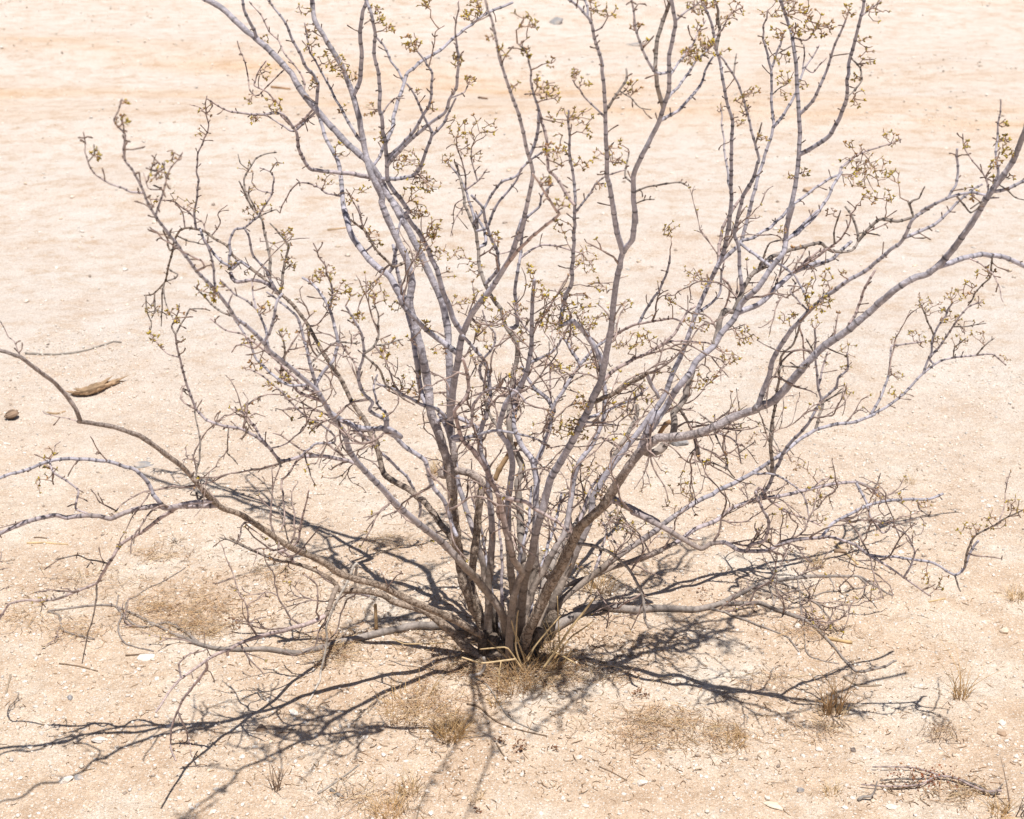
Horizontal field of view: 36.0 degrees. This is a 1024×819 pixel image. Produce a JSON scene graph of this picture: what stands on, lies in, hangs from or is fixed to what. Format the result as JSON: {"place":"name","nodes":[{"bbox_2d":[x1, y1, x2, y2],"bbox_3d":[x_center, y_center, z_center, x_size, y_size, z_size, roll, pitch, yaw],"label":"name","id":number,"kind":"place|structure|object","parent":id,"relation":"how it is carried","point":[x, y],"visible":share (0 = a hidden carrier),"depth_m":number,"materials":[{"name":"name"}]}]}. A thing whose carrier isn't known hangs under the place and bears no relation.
{"place":"outdoors","nodes":[
{"label":"outdoors","id":0,"kind":"place"},
{"bbox_2d":[0,523,1006,818],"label":"dry grass","id":1,"kind":"structure","parent":0,"point":[194,621],"depth_m":2.71,"materials":[{"name":"plant"}]},
{"bbox_2d":[0,0,1023,818],"bbox_3d":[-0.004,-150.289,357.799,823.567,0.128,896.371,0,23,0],"label":"ground","id":2,"kind":"structure","parent":0,"point":[102,64],"depth_m":3.96,"materials":[{"name":"beige sand"}]},
{"bbox_2d":[5,674,11,694],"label":"fallen stick","id":3,"kind":"object","parent":2,"relation":"on","point":[10,675],"visible":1,"depth_m":2.71,"materials":[{"name":"brown wood"}]},
{"bbox_2d":[4,409,18,418],"bbox_3d":[-1.205,0.011,3.792,0.035,0.023,0.036,0,23,0],"label":"rock","id":4,"kind":"object","parent":2,"relation":"on","point":[11,413],"visible":1,"depth_m":3.78,"materials":[{"name":"beige stone"}]},
{"bbox_2d":[27,542,67,544],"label":"dry stalk","id":5,"kind":"object","parent":2,"relation":"on","point":[46,543],"visible":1,"depth_m":3.22,"materials":[{"name":"plant"}]},
{"bbox_2d":[47,410,65,413],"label":"fallen stick","id":6,"kind":"object","parent":2,"relation":"on","point":[56,413],"visible":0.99,"depth_m":3.82,"materials":[{"name":"brown wood"}]},
{"bbox_2d":[59,775,72,783],"bbox_3d":[-0.701,0.582,2.477,0.024,0.013,0.016,-13,18,-1],"label":"rock","id":7,"kind":"object","parent":2,"relation":"on","point":[65,780],"visible":1,"depth_m":2.47,"materials":[{"name":"stone"}]},
{"bbox_2d":[25,341,121,354],"bbox_3d":[-1.165,-0.159,4.193,0.251,0.011,0.043,-8,24,-19],"label":"fallen stick","id":8,"kind":"object","parent":2,"relation":"on","point":[33,353],"visible":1,"depth_m":4.17,"materials":[{"name":"brown wood"}]},
{"bbox_2d":[59,663,97,671],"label":"fallen stick","id":9,"kind":"object","parent":2,"relation":"on","point":[77,666],"visible":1,"depth_m":2.76,"materials":[{"name":"brown wood"}]},
{"bbox_2d":[74,774,83,779],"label":"pebble","id":10,"kind":"object","parent":2,"relation":"on","point":[78,777],"visible":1,"depth_m":2.48,"materials":[{"name":"stone"}]},
{"bbox_2d":[66,375,128,395],"bbox_3d":[-1.031,-0.058,3.941,0.168,0.032,0.046,-13,26,-29],"label":"driftwood","id":11,"kind":"object","parent":2,"relation":"on","point":[94,388],"visible":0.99,"depth_m":3.93,"materials":[{"name":"brown wood"}]},
{"bbox_2d":[91,736,105,742],"bbox_3d":[-0.672,0.537,2.562,0.021,0.010,0.017,-17,28,-35],"label":"pebble","id":12,"kind":"object","parent":2,"relation":"on","point":[99,739],"visible":1,"depth_m":2.56,"materials":[{"name":"stone"}]},
{"bbox_2d":[125,653,153,655],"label":"fallen stick","id":13,"kind":"object","parent":2,"relation":"on","point":[137,654],"visible":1,"depth_m":2.80,"materials":[{"name":"brown wood"}]},
{"bbox_2d":[133,461,153,467],"bbox_3d":[-0.828,0.123,3.540,0.047,0.011,0.029,-2,30,-9],"label":"rock","id":14,"kind":"object","parent":2,"relation":"on","point":[141,464],"visible":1,"depth_m":3.53,"materials":[{"name":"stone"}]},
{"bbox_2d":[137,654,154,660],"bbox_3d":[-0.648,0.440,2.793,0.035,0.011,0.023,0,28,-30],"label":"rock","id":15,"kind":"object","parent":2,"relation":"on","point":[143,657],"visible":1,"depth_m":2.79,"materials":[{"name":"stone"}]},
{"bbox_2d":[224,614,242,628],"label":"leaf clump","id":16,"kind":"object","parent":2,"relation":"on","point":[233,619],"visible":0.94,"depth_m":2.89,"materials":[{"name":"beige plant"}]},
{"bbox_2d":[256,724,266,731],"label":"rock","id":17,"kind":"object","parent":2,"relation":"on","point":[261,727],"visible":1,"depth_m":2.59,"materials":[{"name":"stone"}]},
{"bbox_2d":[256,746,289,791],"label":"dry seedling","id":18,"kind":"object","parent":2,"relation":"on","point":[277,786],"visible":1,"depth_m":2.44,"materials":[{"name":"plant"}]},
{"bbox_2d":[271,86,290,89],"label":"fallen stick","id":19,"kind":"object","parent":2,"relation":"on","point":[277,87],"visible":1,"depth_m":7.39,"materials":[{"name":"brown wood"}]},
{"bbox_2d":[289,709,297,714],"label":"pebble","id":20,"kind":"object","parent":2,"relation":"on","point":[293,712],"visible":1,"depth_m":2.63,"materials":[{"name":"stone"}]},
{"bbox_2d":[327,227,345,230],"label":"fallen stick","id":21,"kind":"object","parent":2,"relation":"on","point":[331,229],"visible":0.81,"depth_m":5.27,"materials":[{"name":"brown wood"}]},
{"bbox_2d":[330,788,343,798],"bbox_3d":[-0.270,0.593,2.433,0.006,0.006,0.031,-20,30,-39],"label":"bark chip","id":22,"kind":"object","parent":2,"relation":"on","point":[337,793],"visible":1,"depth_m":2.43,"materials":[{"name":"brown wood"}]},
{"bbox_2d":[317,764,359,793],"bbox_3d":[-0.270,0.579,2.465,0.006,0.013,0.086,21,31,40],"label":"fallen stick","id":23,"kind":"object","parent":2,"relation":"on","point":[327,787],"visible":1,"depth_m":2.46,"materials":[{"name":"brown wood"}]},
{"bbox_2d":[374,603,377,628],"bbox_3d":[-0.245,0.373,2.841,0.008,0.046,0.018,0,23,0],"label":"broken stub","id":24,"kind":"object","parent":2,"relation":"on","point":[375,617],"visible":1,"depth_m":2.84,"materials":[{"name":"brown wood"}]},
{"bbox_2d":[360,788,412,818],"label":"grass tuft","id":25,"kind":"object","parent":2,"relation":"on","point":[385,813],"visible":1,"depth_m":2.39,"materials":[{"name":"plant"}]},
{"bbox_2d":[368,670,451,724],"bbox_3d":[-0.170,0.472,2.631,0.143,0.048,0.154,-9,25,-20],"label":"grass clump","id":26,"kind":"object","parent":2,"relation":"on","point":[386,712],"visible":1,"depth_m":2.62,"materials":[{"name":"plant"}]},
{"bbox_2d":[393,756,426,797],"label":"grass tuft","id":27,"kind":"object","parent":2,"relation":"on","point":[413,785],"visible":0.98,"depth_m":2.43,"materials":[{"name":"plant"}]},
{"bbox_2d":[390,637,444,644],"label":"dry stalk","id":28,"kind":"object","parent":2,"relation":"on","point":[418,643],"visible":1,"depth_m":2.69,"materials":[{"name":"plant"}]},
{"bbox_2d":[416,793,424,818],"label":"fallen stick","id":29,"kind":"object","parent":2,"relation":"on","point":[419,806],"visible":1,"depth_m":2.40,"materials":[{"name":"brown wood"}]},
{"bbox_2d":[424,449,448,475],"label":"grass tuft","id":30,"kind":"object","parent":2,"relation":"on","point":[432,469],"visible":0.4,"depth_m":3.50,"materials":[{"name":"plant"}]},
{"bbox_2d":[419,704,489,744],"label":"grass tuft","id":31,"kind":"object","parent":2,"relation":"on","point":[461,732],"visible":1,"depth_m":2.55,"materials":[{"name":"plant"}]},
{"bbox_2d":[469,656,485,676],"bbox_3d":[-0.059,0.437,2.681,0.030,0.045,0.010,5,24,12],"label":"fallen stick","id":32,"kind":"object","parent":2,"relation":"on","point":[481,671],"visible":0.94,"depth_m":2.68,"materials":[{"name":"grey wood"}]},
{"bbox_2d":[467,784,492,802],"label":"grass tuft","id":33,"kind":"object","parent":2,"relation":"on","point":[479,796],"visible":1,"depth_m":2.41,"materials":[{"name":"plant"}]},
{"bbox_2d":[462,657,514,663],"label":"dry stalk","id":34,"kind":"object","parent":2,"relation":"on","point":[503,660],"visible":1,"depth_m":2.65,"materials":[{"name":"plant"}]},
{"bbox_2d":[481,693,504,707],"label":"grass tuft","id":35,"kind":"object","parent":2,"relation":"on","point":[492,701],"visible":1,"depth_m":2.62,"materials":[{"name":"plant"}]},
{"bbox_2d":[498,661,501,687],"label":"dry stalk","id":36,"kind":"object","parent":2,"relation":"on","point":[499,674],"visible":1,"depth_m":2.63,"materials":[{"name":"plant"}]},
{"bbox_2d":[480,646,524,671],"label":"dry stalk","id":37,"kind":"object","parent":2,"relation":"on","point":[516,660],"visible":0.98,"depth_m":2.65,"materials":[{"name":"plant"}]},
{"bbox_2d":[468,675,538,731],"bbox_3d":[-0.019,0.490,2.624,0.020,0.015,0.189,-15,27,-32],"label":"fallen stick","id":38,"kind":"object","parent":2,"relation":"on","point":[488,686],"visible":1,"depth_m":2.61,"materials":[{"name":"brown wood"}]},
{"bbox_2d":[496,743,511,762],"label":"fallen stick","id":39,"kind":"object","parent":2,"relation":"on","point":[502,753],"visible":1,"depth_m":2.52,"materials":[{"name":"brown wood"}]},
{"bbox_2d":[466,703,546,735],"bbox_3d":[-0.012,0.511,2.583,0.157,0.011,0.019,15,27,31],"label":"fallen stick","id":40,"kind":"object","parent":2,"relation":"on","point":[487,714],"visible":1,"depth_m":2.58,"materials":[{"name":"brown wood"}]},
{"bbox_2d":[475,639,544,696],"bbox_3d":[-0.003,0.436,2.659,0.141,0.070,0.144,0,23,0],"label":"grass tuft","id":41,"kind":"object","parent":2,"relation":"on","point":[516,682],"visible":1,"depth_m":2.65,"materials":[{"name":"plant"}]},
{"bbox_2d":[527,615,560,661],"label":"dry stalk","id":42,"kind":"object","parent":41,"relation":"attached to","point":[531,652],"visible":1,"depth_m":2.67,"materials":[{"name":"plant"}]},
{"bbox_2d":[0,0,1023,766],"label":"creosote bush","id":43,"kind":"object","parent":2,"relation":"on","point":[494,620],"visible":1,"depth_m":2.52,"materials":[{"name":"grey plant"}]},
{"bbox_2d":[493,442,517,480],"bbox_3d":[-0.012,0.092,2.815,0.047,0.072,0.011,-5,24,-12],"label":"broken stub","id":44,"kind":"object","parent":43,"relation":"on","point":[499,468],"visible":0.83,"depth_m":2.81,"materials":[{"name":"wood"}]},
{"bbox_2d":[658,420,670,433],"bbox_3d":[0.269,0.031,2.783,0.024,0.029,0.010,0,23,0],"label":"broken stub","id":45,"kind":"object","parent":43,"relation":"on","point":[661,429],"visible":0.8,"depth_m":2.78,"materials":[{"name":"wood"}]},
{"bbox_2d":[0,282,1023,818],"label":"litter","id":46,"kind":"object","parent":2,"relation":"on","point":[544,652],"visible":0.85,"depth_m":2.74,"materials":[{"name":"plant"}]},
{"bbox_2d":[515,610,523,669],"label":"dry stalk","id":47,"kind":"object","parent":2,"relation":"on","point":[519,660],"visible":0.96,"depth_m":2.66,"materials":[{"name":"plant"}]},
{"bbox_2d":[512,736,526,752],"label":"leaf clump","id":48,"kind":"object","parent":2,"relation":"on","point":[520,748],"visible":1,"depth_m":2.52,"materials":[{"name":"beige plant"}]},
{"bbox_2d":[511,620,528,673],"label":"dry stalk","id":49,"kind":"object","parent":2,"relation":"on","point":[520,646],"visible":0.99,"depth_m":2.68,"materials":[{"name":"plant"}]},
{"bbox_2d":[514,621,573,671],"bbox_3d":[0.057,0.409,2.720,0.112,0.071,0.138,-5,24,-12],"label":"grass tuft","id":50,"kind":"object","parent":2,"relation":"on","point":[553,660],"visible":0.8,"depth_m":2.72,"materials":[{"name":"plant"}]},
{"bbox_2d":[554,621,592,659],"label":"dry stalk","id":51,"kind":"object","parent":50,"relation":"attached to","point":[577,632],"visible":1,"depth_m":2.71,"materials":[{"name":"plant"}]},
{"bbox_2d":[549,17,562,24],"bbox_3d":[0.257,-2.235,9.076,0.076,0.048,0.078,-18,36,-14],"label":"rock","id":52,"kind":"object","parent":2,"relation":"on","point":[556,20],"visible":1,"depth_m":9.06,"materials":[{"name":"stone"}]},
{"bbox_2d":[557,596,560,648],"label":"dry stalk","id":53,"kind":"object","parent":2,"relation":"on","point":[558,622],"visible":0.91,"depth_m":2.73,"materials":[{"name":"plant"}]},
{"bbox_2d":[546,649,575,663],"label":"dry stalk","id":54,"kind":"object","parent":2,"relation":"on","point":[563,656],"visible":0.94,"depth_m":2.69,"materials":[{"name":"plant"}]},
{"bbox_2d":[542,598,593,668],"bbox_3d":[0.095,0.379,2.665,0.087,0.132,0.005,-2,23,-6],"label":"dry stalk","id":55,"kind":"object","parent":2,"relation":"on","point":[563,639],"visible":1,"depth_m":2.66,"materials":[{"name":"plant"}]},
{"bbox_2d":[571,553,629,595],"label":"grass tuft","id":56,"kind":"object","parent":2,"relation":"on","point":[594,587],"visible":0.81,"depth_m":3.00,"materials":[{"name":"plant"}]},
{"bbox_2d":[599,766,626,780],"bbox_3d":[0.159,0.571,2.475,0.054,0.004,0.003,18,29,36],"label":"fallen stick","id":57,"kind":"object","parent":2,"relation":"on","point":[612,772],"visible":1,"depth_m":2.48,"materials":[{"name":"brown wood"}]},
{"bbox_2d":[626,42,645,45],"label":"rock","id":58,"kind":"object","parent":2,"relation":"on","point":[634,44],"visible":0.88,"depth_m":8.48,"materials":[{"name":"stone"}]},
{"bbox_2d":[631,687,649,699],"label":"leaf clump","id":59,"kind":"object","parent":2,"relation":"on","point":[639,690],"visible":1,"depth_m":2.65,"materials":[{"name":"beige plant"}]},
{"bbox_2d":[637,780,647,786],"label":"pebble","id":60,"kind":"object","parent":2,"relation":"on","point":[641,782],"visible":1,"depth_m":2.45,"materials":[{"name":"stone"}]},
{"bbox_2d":[671,440,688,446],"bbox_3d":[0.386,0.074,3.644,0.042,0.028,0.035,-7,24,-15],"label":"rock","id":61,"kind":"object","parent":2,"relation":"on","point":[681,443],"visible":0.57,"depth_m":3.63,"materials":[{"name":"stone"}]},
{"bbox_2d":[695,578,727,601],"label":"leaf clump","id":62,"kind":"object","parent":2,"relation":"on","point":[699,599],"visible":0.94,"depth_m":3.01,"materials":[{"name":"beige plant"}]},
{"bbox_2d":[718,721,751,755],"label":"grass tuft","id":63,"kind":"object","parent":2,"relation":"on","point":[736,740],"visible":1,"depth_m":2.55,"materials":[{"name":"plant"}]},
{"bbox_2d":[764,801,782,809],"bbox_3d":[0.399,0.605,2.406,0.030,0.008,0.015,2,23,6],"label":"pebble","id":64,"kind":"object","parent":2,"relation":"on","point":[775,805],"visible":1,"depth_m":2.40,"materials":[{"name":"stone"}]},
{"bbox_2d":[797,787,804,792],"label":"pebble","id":65,"kind":"object","parent":2,"relation":"on","point":[800,790],"visible":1,"depth_m":2.44,"materials":[{"name":"stone"}]},
{"bbox_2d":[802,187,811,191],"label":"rock","id":66,"kind":"object","parent":2,"relation":"on","point":[806,189],"visible":0.69,"depth_m":5.68,"materials":[{"name":"stone"}]},
{"bbox_2d":[806,546,836,567],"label":"grass tuft","id":67,"kind":"object","parent":2,"relation":"on","point":[815,560],"visible":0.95,"depth_m":3.14,"materials":[{"name":"plant"}]},
{"bbox_2d":[791,658,859,716],"bbox_3d":[0.531,0.467,2.632,0.076,0.105,0.142,-11,25,-25],"label":"grass tuft","id":68,"kind":"object","parent":2,"relation":"on","point":[829,711],"visible":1,"depth_m":2.64,"materials":[{"name":"plant"}]},
{"bbox_2d":[816,774,845,797],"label":"grass tuft","id":69,"kind":"object","parent":2,"relation":"on","point":[834,790],"visible":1,"depth_m":2.44,"materials":[{"name":"plant"}]},
{"bbox_2d":[800,691,865,735],"bbox_3d":[0.546,0.505,2.627,0.126,0.039,0.126,-10,25,-23],"label":"grass clump","id":70,"kind":"object","parent":2,"relation":"on","point":[850,707],"visible":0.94,"depth_m":2.64,"materials":[{"name":"plant"}]},
{"bbox_2d":[827,636,852,643],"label":"dry stalk","id":71,"kind":"object","parent":2,"relation":"on","point":[839,640],"visible":1,"depth_m":2.87,"materials":[{"name":"plant"}]},
{"bbox_2d":[834,549,846,552],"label":"fallen stick","id":72,"kind":"object","parent":2,"relation":"on","point":[839,551],"visible":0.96,"depth_m":3.19,"materials":[{"name":"brown wood"}]},
{"bbox_2d":[837,585,847,589],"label":"pebble","id":73,"kind":"object","parent":2,"relation":"on","point":[843,587],"visible":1,"depth_m":3.04,"materials":[{"name":"stone"}]},
{"bbox_2d":[834,541,858,564],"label":"dry stalk","id":74,"kind":"object","parent":2,"relation":"on","point":[846,553],"visible":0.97,"depth_m":3.18,"materials":[{"name":"plant"}]},
{"bbox_2d":[843,676,881,686],"bbox_3d":[0.608,0.477,2.745,0.069,0.008,0.021,12,26,27],"label":"fallen stick","id":75,"kind":"object","parent":2,"relation":"on","point":[847,679],"visible":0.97,"depth_m":2.74,"materials":[{"name":"brown wood"}]},
{"bbox_2d":[857,781,877,800],"bbox_3d":[0.545,0.586,2.416,0.033,0.030,0.008,-6,24,-13],"label":"fallen stick","id":76,"kind":"object","parent":2,"relation":"on","point":[860,798],"visible":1,"depth_m":2.42,"materials":[{"name":"grey wood"}]},
{"bbox_2d":[872,749,879,754],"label":"pebble","id":77,"kind":"object","parent":2,"relation":"on","point":[875,752],"visible":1,"depth_m":2.54,"materials":[{"name":"stone"}]},
{"bbox_2d":[885,804,897,809],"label":"pebble","id":78,"kind":"object","parent":2,"relation":"on","point":[890,806],"visible":1,"depth_m":2.41,"materials":[{"name":"stone"}]},
{"bbox_2d":[897,473,915,484],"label":"grass tuft","id":79,"kind":"object","parent":2,"relation":"on","point":[907,479],"visible":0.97,"depth_m":3.45,"materials":[{"name":"plant"}]},
{"bbox_2d":[861,763,1002,794],"bbox_3d":[0.655,0.574,2.461,0.216,0.019,0.076,5,23,11],"label":"fallen branch","id":80,"kind":"object","parent":2,"relation":"on","point":[970,784],"visible":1,"depth_m":2.46,"materials":[{"name":"wood"}]},
{"bbox_2d":[918,716,961,745],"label":"grass clump","id":81,"kind":"object","parent":2,"relation":"on","point":[932,739],"visible":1,"depth_m":2.57,"materials":[{"name":"plant"}]},
{"bbox_2d":[938,638,1001,700],"bbox_3d":[0.760,0.452,2.683,0.107,0.084,0.120,17,29,35],"label":"grass tuft","id":82,"kind":"object","parent":2,"relation":"on","point":[958,689],"visible":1,"depth_m":2.69,"materials":[{"name":"plant"}]},
{"bbox_2d":[973,784,1019,818],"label":"grass tuft","id":83,"kind":"object","parent":2,"relation":"on","point":[1002,810],"visible":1,"depth_m":2.38,"materials":[{"name":"plant"}]},
{"bbox_2d":[997,730,1006,736],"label":"pebble","id":84,"kind":"object","parent":2,"relation":"on","point":[1002,733],"visible":1,"depth_m":2.59,"materials":[{"name":"stone"}]},
{"bbox_2d":[998,719,1005,725],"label":"pebble","id":85,"kind":"object","parent":2,"relation":"on","point":[1001,722],"visible":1,"depth_m":2.62,"materials":[{"name":"stone"}]},
{"bbox_2d":[999,627,1008,633],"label":"pebble","id":86,"kind":"object","parent":2,"relation":"on","point":[1003,630],"visible":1,"depth_m":2.90,"materials":[{"name":"stone"}]},
{"bbox_2d":[989,577,1023,601],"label":"grass tuft","id":87,"kind":"object","parent":2,"relation":"on","point":[1021,596],"visible":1,"depth_m":3.01,"materials":[{"name":"plant"}]},
{"bbox_2d":[999,753,1023,816],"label":"dry seedling","id":88,"kind":"object","parent":2,"relation":"on","point":[1021,807],"visible":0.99,"depth_m":2.39,"materials":[{"name":"plant"}]},
{"bbox_2d":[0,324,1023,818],"bbox_3d":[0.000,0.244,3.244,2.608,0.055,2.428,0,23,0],"label":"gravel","id":89,"kind":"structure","parent":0,"point":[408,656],"depth_m":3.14,"materials":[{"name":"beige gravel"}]},
{"bbox_2d":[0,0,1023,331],"bbox_3d":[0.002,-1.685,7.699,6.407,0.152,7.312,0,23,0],"label":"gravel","id":90,"kind":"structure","parent":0,"point":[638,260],"depth_m":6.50,"materials":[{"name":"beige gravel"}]}
]}

